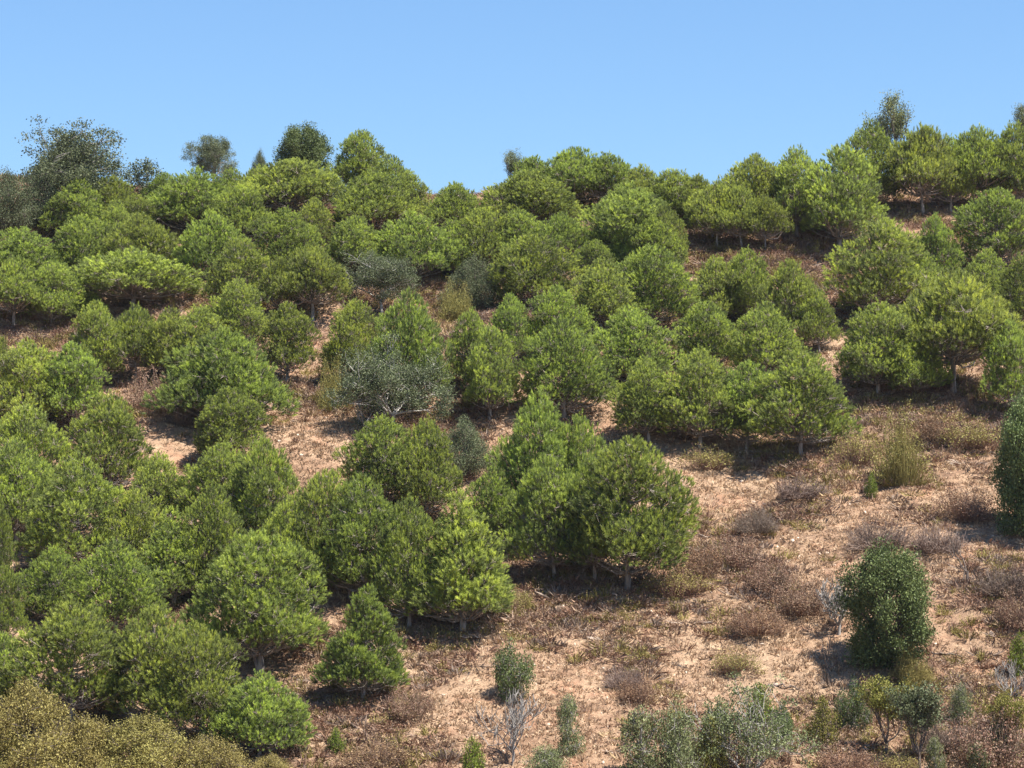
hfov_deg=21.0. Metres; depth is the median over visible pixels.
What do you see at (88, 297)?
pine tree
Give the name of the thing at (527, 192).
pine tree
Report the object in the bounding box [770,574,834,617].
shrub
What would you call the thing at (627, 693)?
shrub
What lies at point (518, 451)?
pine tree
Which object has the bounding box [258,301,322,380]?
pine tree
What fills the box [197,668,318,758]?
bush
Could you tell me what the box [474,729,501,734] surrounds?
fallen branch
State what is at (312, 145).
oak tree
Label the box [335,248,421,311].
oak tree
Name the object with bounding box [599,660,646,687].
shrub
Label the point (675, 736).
bush
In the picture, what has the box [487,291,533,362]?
pine tree
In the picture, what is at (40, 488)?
pine tree
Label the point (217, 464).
pine tree
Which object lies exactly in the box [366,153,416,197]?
pine tree
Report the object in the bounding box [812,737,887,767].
shrub
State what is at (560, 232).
pine tree
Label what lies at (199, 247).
pine tree
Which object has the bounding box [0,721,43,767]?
bush
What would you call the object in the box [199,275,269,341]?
pine tree
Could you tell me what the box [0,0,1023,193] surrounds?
sky
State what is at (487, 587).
pine tree
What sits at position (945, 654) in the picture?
fallen branch
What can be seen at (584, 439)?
pine tree
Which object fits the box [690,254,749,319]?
pine tree
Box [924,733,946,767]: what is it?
bush
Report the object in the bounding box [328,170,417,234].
pine tree
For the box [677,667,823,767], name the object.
shrub
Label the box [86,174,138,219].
pine tree
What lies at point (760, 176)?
pine tree
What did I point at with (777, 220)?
pine tree
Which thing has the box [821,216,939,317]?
pine tree
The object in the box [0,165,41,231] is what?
oak tree
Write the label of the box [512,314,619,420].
pine tree
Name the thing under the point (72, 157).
oak tree
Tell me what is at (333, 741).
bush
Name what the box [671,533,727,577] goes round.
shrub
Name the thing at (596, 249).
pine tree
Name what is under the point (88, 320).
pine tree
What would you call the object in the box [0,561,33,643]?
pine tree
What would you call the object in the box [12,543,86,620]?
pine tree
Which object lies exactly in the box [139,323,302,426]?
pine tree
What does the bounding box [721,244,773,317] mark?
pine tree
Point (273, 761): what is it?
bush
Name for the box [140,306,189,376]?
pine tree
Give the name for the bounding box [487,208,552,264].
pine tree
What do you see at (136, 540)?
pine tree
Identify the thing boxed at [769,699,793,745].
bush
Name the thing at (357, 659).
pine tree
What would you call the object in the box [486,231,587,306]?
pine tree
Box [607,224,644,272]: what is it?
pine tree
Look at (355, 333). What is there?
pine tree
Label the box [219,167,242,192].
pine tree
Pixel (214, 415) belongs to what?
pine tree
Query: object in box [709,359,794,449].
pine tree
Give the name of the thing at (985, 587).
shrub
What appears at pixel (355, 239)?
pine tree
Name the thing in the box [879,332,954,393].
pine tree
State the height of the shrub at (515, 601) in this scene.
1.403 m
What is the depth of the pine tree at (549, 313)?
167.07 m
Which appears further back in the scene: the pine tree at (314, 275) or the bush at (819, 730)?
the pine tree at (314, 275)
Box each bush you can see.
[0,674,109,767]
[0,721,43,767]
[18,709,138,767]
[86,709,218,767]
[158,731,251,767]
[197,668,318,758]
[246,751,292,767]
[326,726,346,754]
[460,735,486,767]
[489,635,536,703]
[518,741,569,767]
[555,693,586,757]
[616,704,673,767]
[647,695,704,767]
[693,713,728,767]
[705,693,730,744]
[742,682,779,725]
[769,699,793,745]
[803,694,841,744]
[833,674,873,731]
[863,472,877,497]
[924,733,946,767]
[945,679,974,720]
[966,741,990,767]
[986,715,1020,755]
[999,511,1023,535]
[1006,629,1023,676]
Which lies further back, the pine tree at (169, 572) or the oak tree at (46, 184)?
the oak tree at (46, 184)
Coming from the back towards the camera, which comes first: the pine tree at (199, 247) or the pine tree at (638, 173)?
the pine tree at (638, 173)
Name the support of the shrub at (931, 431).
on the hillside
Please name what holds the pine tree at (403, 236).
on the hillside
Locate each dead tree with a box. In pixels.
[354,396,387,429]
[469,685,546,765]
[815,574,854,634]
[820,630,843,676]
[945,532,968,580]
[993,658,1023,696]
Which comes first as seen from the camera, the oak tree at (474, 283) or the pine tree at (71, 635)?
the pine tree at (71, 635)
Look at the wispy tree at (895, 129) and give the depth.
208.72 m
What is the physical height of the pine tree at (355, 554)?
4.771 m
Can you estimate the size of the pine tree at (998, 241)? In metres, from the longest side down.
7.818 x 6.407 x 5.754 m
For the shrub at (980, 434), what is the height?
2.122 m
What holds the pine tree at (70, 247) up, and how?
on the hillside
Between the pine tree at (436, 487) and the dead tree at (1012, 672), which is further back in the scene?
the pine tree at (436, 487)
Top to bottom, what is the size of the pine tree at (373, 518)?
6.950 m
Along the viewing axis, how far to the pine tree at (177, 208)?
195.44 m
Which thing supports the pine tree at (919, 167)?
on the hillside
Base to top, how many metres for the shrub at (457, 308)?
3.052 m
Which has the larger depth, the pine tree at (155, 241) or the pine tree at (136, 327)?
the pine tree at (155, 241)
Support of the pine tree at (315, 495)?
on the hillside
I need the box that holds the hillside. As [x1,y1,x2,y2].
[0,187,1023,767]
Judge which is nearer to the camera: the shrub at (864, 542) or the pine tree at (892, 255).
the shrub at (864, 542)
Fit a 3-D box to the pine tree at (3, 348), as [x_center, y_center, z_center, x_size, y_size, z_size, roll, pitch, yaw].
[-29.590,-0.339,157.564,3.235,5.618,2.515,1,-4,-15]
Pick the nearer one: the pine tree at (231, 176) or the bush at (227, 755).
the bush at (227, 755)
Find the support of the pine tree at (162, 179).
on the hillside
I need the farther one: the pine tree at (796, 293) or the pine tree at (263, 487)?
the pine tree at (796, 293)
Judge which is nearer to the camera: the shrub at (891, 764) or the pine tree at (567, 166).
the shrub at (891, 764)
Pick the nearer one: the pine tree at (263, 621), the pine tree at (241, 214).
the pine tree at (263, 621)
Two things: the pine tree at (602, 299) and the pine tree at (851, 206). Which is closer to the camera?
the pine tree at (602, 299)
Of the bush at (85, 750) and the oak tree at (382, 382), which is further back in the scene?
the oak tree at (382, 382)
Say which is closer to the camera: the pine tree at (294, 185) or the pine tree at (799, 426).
the pine tree at (799, 426)
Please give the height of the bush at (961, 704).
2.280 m
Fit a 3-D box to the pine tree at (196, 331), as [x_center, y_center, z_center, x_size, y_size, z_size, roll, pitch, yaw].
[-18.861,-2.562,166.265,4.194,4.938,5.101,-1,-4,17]
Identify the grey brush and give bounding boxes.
[0,174,1023,767]
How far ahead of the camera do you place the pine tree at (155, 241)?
185.77 m
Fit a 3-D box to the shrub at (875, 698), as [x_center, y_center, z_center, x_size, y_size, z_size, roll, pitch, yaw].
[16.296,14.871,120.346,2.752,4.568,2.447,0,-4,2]
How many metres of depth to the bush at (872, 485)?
148.39 m
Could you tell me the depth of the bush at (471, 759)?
116.74 m
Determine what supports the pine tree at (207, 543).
on the hillside
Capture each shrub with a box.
[121,364,176,410]
[164,404,199,424]
[315,351,351,410]
[330,730,422,767]
[381,683,437,719]
[435,276,473,320]
[508,583,533,609]
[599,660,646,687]
[614,669,656,703]
[635,562,720,596]
[671,442,736,469]
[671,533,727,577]
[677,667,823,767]
[705,531,776,571]
[709,645,767,675]
[722,595,796,635]
[727,499,785,533]
[740,556,798,593]
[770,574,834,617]
[771,470,836,498]
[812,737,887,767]
[822,422,880,464]
[839,508,925,549]
[853,673,916,753]
[864,399,936,485]
[870,744,922,767]
[882,674,950,766]
[883,641,936,687]
[893,409,968,442]
[905,515,970,553]
[916,709,981,753]
[921,480,997,520]
[932,413,1004,450]
[945,701,1023,767]
[972,556,1023,596]
[978,690,1023,756]
[992,582,1023,628]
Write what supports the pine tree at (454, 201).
on the hillside
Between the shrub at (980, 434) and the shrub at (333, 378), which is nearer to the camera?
the shrub at (980, 434)
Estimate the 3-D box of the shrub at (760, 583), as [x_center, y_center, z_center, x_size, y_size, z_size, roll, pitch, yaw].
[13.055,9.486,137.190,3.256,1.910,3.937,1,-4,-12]
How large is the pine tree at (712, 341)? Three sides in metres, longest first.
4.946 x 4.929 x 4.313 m
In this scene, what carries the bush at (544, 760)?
on the hillside
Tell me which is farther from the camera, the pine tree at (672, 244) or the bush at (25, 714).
the pine tree at (672, 244)
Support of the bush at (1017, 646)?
on the hillside
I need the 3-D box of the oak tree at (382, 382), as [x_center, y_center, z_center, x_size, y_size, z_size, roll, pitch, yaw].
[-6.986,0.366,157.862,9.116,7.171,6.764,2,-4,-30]
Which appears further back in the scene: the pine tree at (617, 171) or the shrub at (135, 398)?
the pine tree at (617, 171)
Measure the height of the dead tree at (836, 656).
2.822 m
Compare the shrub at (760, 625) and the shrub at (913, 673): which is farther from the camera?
the shrub at (760, 625)
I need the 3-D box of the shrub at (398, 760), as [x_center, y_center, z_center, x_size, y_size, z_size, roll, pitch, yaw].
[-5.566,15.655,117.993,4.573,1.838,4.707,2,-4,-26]
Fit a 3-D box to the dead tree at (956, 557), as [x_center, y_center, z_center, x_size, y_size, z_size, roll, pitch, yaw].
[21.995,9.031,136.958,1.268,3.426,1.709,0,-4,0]
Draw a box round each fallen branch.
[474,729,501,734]
[768,681,803,690]
[929,648,962,656]
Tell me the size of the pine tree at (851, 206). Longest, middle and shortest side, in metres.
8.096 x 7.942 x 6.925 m
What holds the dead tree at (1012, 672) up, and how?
on the hillside
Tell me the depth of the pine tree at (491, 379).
159.83 m
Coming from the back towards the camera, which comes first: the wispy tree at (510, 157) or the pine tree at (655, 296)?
the wispy tree at (510, 157)
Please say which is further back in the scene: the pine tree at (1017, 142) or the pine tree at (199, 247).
the pine tree at (1017, 142)
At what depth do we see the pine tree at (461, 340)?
163.32 m
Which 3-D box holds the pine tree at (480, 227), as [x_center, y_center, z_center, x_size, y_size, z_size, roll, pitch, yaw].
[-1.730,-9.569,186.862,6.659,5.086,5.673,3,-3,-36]
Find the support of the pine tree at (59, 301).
on the hillside
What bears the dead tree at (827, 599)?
on the hillside
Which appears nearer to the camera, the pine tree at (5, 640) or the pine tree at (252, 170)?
the pine tree at (5, 640)
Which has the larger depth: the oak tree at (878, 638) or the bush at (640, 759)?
the oak tree at (878, 638)
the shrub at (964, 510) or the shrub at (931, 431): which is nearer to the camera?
the shrub at (964, 510)
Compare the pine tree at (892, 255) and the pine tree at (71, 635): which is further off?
the pine tree at (892, 255)
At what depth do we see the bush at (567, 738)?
118.76 m
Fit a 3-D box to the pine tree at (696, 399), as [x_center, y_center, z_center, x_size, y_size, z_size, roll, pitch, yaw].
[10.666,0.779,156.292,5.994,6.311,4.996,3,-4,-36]
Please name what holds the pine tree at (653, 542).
on the hillside
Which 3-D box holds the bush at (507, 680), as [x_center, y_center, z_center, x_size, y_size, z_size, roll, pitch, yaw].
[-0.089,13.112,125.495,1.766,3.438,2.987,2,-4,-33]
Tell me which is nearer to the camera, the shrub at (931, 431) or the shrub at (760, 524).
the shrub at (760, 524)
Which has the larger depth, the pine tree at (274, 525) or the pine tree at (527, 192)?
the pine tree at (527, 192)
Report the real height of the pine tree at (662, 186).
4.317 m
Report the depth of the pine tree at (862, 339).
161.98 m
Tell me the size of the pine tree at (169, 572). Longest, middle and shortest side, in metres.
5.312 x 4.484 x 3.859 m
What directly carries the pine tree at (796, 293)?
on the hillside
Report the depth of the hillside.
134.93 m
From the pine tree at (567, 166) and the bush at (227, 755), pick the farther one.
the pine tree at (567, 166)
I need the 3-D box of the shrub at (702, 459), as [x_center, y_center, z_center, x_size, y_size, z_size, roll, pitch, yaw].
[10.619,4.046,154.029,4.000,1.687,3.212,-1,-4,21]
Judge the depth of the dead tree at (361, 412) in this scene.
157.23 m
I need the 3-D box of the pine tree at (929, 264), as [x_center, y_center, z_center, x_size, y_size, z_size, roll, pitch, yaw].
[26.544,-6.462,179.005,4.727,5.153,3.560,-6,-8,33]
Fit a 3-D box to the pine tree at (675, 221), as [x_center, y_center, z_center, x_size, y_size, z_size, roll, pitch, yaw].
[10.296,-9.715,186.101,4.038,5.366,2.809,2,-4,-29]
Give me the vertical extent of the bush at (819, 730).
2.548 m
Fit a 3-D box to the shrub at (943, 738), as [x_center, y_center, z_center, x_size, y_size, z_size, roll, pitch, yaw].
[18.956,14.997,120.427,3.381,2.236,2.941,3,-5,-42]
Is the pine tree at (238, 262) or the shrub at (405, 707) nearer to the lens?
the shrub at (405, 707)
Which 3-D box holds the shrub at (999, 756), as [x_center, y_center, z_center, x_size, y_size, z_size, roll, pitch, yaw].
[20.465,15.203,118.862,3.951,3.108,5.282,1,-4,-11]
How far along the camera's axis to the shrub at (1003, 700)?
119.40 m
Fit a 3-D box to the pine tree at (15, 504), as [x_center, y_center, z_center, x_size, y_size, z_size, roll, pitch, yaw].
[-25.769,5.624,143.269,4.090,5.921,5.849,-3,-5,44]
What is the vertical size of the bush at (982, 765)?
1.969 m
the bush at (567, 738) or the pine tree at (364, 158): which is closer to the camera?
the bush at (567, 738)
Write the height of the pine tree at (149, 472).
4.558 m
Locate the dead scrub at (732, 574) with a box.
[0,174,1023,767]
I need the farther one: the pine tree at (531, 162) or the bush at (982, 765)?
the pine tree at (531, 162)
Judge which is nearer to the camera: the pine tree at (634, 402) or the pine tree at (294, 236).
the pine tree at (634, 402)
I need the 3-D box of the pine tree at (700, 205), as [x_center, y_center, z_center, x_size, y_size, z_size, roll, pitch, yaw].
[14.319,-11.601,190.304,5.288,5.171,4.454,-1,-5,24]
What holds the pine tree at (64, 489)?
on the hillside
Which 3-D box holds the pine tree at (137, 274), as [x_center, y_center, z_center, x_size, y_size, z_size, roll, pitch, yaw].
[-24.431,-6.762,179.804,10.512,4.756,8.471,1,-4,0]
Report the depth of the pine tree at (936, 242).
184.21 m
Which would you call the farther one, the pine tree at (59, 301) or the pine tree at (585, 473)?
the pine tree at (59, 301)
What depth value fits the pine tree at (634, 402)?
156.21 m
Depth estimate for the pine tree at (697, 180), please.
193.83 m
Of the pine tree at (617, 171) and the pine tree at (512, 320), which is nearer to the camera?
the pine tree at (512, 320)
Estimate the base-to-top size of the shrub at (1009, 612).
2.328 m
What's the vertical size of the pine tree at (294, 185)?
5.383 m
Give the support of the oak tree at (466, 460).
on the hillside
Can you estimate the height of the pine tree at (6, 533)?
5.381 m
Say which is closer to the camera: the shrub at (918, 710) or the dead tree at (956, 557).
the shrub at (918, 710)
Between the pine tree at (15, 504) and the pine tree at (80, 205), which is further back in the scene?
the pine tree at (80, 205)
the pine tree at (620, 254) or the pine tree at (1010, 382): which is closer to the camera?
the pine tree at (1010, 382)
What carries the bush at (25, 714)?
on the hillside
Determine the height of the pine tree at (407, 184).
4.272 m
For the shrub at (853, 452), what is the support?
on the hillside
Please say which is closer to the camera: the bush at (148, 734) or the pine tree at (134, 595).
the bush at (148, 734)
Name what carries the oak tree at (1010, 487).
on the hillside
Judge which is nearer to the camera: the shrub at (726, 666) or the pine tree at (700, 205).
the shrub at (726, 666)
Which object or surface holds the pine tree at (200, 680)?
on the hillside
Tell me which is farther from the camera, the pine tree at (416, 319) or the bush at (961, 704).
the pine tree at (416, 319)
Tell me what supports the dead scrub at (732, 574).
on the hillside
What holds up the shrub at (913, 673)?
on the hillside
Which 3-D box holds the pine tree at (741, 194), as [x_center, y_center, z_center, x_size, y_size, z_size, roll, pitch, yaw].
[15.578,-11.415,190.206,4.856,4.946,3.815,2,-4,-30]
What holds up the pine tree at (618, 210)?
on the hillside
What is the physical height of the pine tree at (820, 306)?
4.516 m
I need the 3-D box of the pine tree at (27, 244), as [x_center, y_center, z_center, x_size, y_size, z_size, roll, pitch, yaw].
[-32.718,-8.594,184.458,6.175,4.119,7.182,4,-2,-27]
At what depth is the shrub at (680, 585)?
136.55 m
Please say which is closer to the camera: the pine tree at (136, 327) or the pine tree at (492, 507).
the pine tree at (492, 507)
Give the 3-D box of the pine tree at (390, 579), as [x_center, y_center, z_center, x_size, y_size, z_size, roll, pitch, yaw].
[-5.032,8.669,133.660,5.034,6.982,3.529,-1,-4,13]
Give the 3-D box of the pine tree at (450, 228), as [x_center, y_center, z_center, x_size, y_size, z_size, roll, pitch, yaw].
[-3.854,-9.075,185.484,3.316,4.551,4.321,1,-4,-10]
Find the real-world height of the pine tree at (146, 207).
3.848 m
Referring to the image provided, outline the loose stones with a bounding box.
[19,230,1001,766]
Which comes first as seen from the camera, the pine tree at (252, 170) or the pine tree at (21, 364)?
the pine tree at (21, 364)
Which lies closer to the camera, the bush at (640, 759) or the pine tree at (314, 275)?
the bush at (640, 759)
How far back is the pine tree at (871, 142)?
201.11 m
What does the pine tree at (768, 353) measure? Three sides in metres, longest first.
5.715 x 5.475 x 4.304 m
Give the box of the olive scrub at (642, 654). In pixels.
[0,172,1023,767]
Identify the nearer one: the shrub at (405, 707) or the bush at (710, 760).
the bush at (710, 760)
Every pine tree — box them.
[0,225,69,276]
[0,255,44,327]
[0,334,16,400]
[0,336,75,422]
[0,401,76,506]
[0,437,54,543]
[0,496,19,576]
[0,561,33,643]
[0,595,137,721]
[0,630,32,713]
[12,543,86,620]
[13,450,132,567]
[18,261,84,325]
[24,467,67,558]
[37,177,106,235]
[38,341,111,430]
[40,214,113,275]
[55,389,159,488]
[61,246,211,309]
[62,535,170,639]
[67,299,126,382]
[75,291,108,313]
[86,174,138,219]
[95,604,209,721]
[96,198,130,236]
[96,486,166,572]
[101,212,180,268]
[102,301,167,378]
[118,192,158,230]
[120,450,191,521]
[135,505,207,604]
[138,618,249,740]
[139,171,186,219]
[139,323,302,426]
[140,164,227,229]
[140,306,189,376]
[166,302,233,374]
[166,437,261,525]
[171,209,252,277]
[171,527,332,673]
[176,481,256,596]
[192,386,272,457]
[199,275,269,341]
[201,235,275,303]
[205,183,275,237]
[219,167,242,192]
[221,434,301,548]
[236,157,348,213]
[239,162,283,211]
[246,207,330,267]
[255,253,303,314]
[256,490,318,579]
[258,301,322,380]
[270,242,354,320]
[279,467,366,593]
[297,196,333,243]
[307,472,426,596]
[308,583,410,701]
[316,296,392,381]
[321,520,378,598]
[325,215,384,271]
[325,412,424,509]
[326,128,388,185]
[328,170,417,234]
[361,286,455,409]
[361,492,450,628]
[363,208,463,280]
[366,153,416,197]
[391,487,516,634]
[394,413,463,517]
[397,168,432,214]
[419,181,484,227]
[434,216,470,273]
[445,306,504,382]
[454,206,516,269]
[460,324,521,419]
[462,463,525,542]
[475,168,589,224]
[483,388,577,522]
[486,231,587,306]
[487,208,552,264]
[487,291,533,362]
[498,452,587,578]
[503,154,556,194]
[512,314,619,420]
[522,283,599,352]
[535,210,597,271]
[539,145,613,201]
[542,408,623,514]
[554,433,702,590]
[555,452,633,578]
[568,256,638,330]
[570,149,632,198]
[572,239,621,282]
[574,179,673,248]
[586,303,689,383]
[606,243,704,321]
[606,355,684,441]
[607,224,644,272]
[624,162,657,200]
[624,214,687,273]
[639,201,690,263]
[645,168,698,219]
[645,342,746,448]
[669,299,741,365]
[674,173,715,215]
[683,180,753,246]
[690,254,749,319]
[708,184,771,248]
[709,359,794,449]
[716,151,794,202]
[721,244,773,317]
[728,299,806,375]
[738,345,862,456]
[740,191,795,249]
[756,257,826,340]
[765,144,824,236]
[792,284,843,352]
[799,143,890,246]
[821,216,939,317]
[833,297,932,393]
[843,118,910,204]
[876,266,1023,392]
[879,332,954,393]
[883,122,967,213]
[895,247,946,305]
[916,211,967,275]
[925,132,979,211]
[949,186,1023,265]
[952,122,1019,201]
[960,246,1008,298]
[977,119,1023,200]
[979,318,1023,414]
[997,251,1023,327]
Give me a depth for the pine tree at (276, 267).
174.93 m
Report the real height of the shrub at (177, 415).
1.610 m
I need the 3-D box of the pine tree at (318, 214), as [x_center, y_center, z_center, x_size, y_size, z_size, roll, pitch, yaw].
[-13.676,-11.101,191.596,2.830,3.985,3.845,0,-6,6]
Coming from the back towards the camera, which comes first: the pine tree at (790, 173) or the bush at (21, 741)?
the pine tree at (790, 173)
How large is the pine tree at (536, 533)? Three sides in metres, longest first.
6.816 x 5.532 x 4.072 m
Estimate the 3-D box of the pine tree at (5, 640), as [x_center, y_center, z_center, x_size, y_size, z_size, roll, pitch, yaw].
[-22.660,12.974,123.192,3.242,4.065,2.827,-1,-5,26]
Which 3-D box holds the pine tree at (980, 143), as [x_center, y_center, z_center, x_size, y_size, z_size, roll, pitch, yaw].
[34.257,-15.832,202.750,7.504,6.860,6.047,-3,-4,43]
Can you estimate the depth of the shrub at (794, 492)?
148.63 m
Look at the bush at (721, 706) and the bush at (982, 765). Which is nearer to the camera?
the bush at (982, 765)
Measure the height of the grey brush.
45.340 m
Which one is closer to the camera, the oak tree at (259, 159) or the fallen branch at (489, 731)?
the fallen branch at (489, 731)
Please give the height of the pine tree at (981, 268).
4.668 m
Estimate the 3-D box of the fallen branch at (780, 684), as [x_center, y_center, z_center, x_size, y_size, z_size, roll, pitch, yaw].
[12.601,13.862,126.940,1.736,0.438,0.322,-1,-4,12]
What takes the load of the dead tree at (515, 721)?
on the hillside
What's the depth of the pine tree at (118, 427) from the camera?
147.61 m
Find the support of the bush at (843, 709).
on the hillside
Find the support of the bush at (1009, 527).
on the hillside
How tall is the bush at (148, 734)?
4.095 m
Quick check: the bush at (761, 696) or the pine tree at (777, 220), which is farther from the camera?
the pine tree at (777, 220)
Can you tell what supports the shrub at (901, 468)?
on the hillside
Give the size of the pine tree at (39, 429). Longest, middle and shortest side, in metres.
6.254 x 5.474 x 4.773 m
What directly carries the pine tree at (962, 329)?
on the hillside
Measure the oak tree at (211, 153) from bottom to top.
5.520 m
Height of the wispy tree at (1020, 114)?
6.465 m
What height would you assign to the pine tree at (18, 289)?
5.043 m
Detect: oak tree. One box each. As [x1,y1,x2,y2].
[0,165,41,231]
[13,114,169,209]
[17,157,73,226]
[180,133,239,178]
[251,149,267,172]
[272,120,334,177]
[321,328,457,428]
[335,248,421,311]
[437,251,501,307]
[439,412,496,477]
[831,533,938,670]
[988,385,1023,535]
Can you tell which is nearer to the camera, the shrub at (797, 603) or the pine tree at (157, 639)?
the pine tree at (157, 639)
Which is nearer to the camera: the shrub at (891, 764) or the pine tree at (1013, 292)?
the shrub at (891, 764)
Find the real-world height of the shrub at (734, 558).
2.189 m
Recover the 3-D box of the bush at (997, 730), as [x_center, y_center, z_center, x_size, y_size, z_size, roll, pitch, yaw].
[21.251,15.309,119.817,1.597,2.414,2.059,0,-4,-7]
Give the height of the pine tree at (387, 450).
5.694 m
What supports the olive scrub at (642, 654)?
on the hillside
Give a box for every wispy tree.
[502,146,521,176]
[857,89,914,146]
[1008,102,1023,143]
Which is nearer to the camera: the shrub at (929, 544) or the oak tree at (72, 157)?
the shrub at (929, 544)
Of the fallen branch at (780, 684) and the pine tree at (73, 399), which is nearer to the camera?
the fallen branch at (780, 684)
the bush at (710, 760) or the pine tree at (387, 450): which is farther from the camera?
the pine tree at (387, 450)
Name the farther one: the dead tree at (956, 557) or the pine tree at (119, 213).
the pine tree at (119, 213)
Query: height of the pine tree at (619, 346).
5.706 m
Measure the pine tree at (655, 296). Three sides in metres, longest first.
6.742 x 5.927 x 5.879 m
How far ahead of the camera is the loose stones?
135.45 m
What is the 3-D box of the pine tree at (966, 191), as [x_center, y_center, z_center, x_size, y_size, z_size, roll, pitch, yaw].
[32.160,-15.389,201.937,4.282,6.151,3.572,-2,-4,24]
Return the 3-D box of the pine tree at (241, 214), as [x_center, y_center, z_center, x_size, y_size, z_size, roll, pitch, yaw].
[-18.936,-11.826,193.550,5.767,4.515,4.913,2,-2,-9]

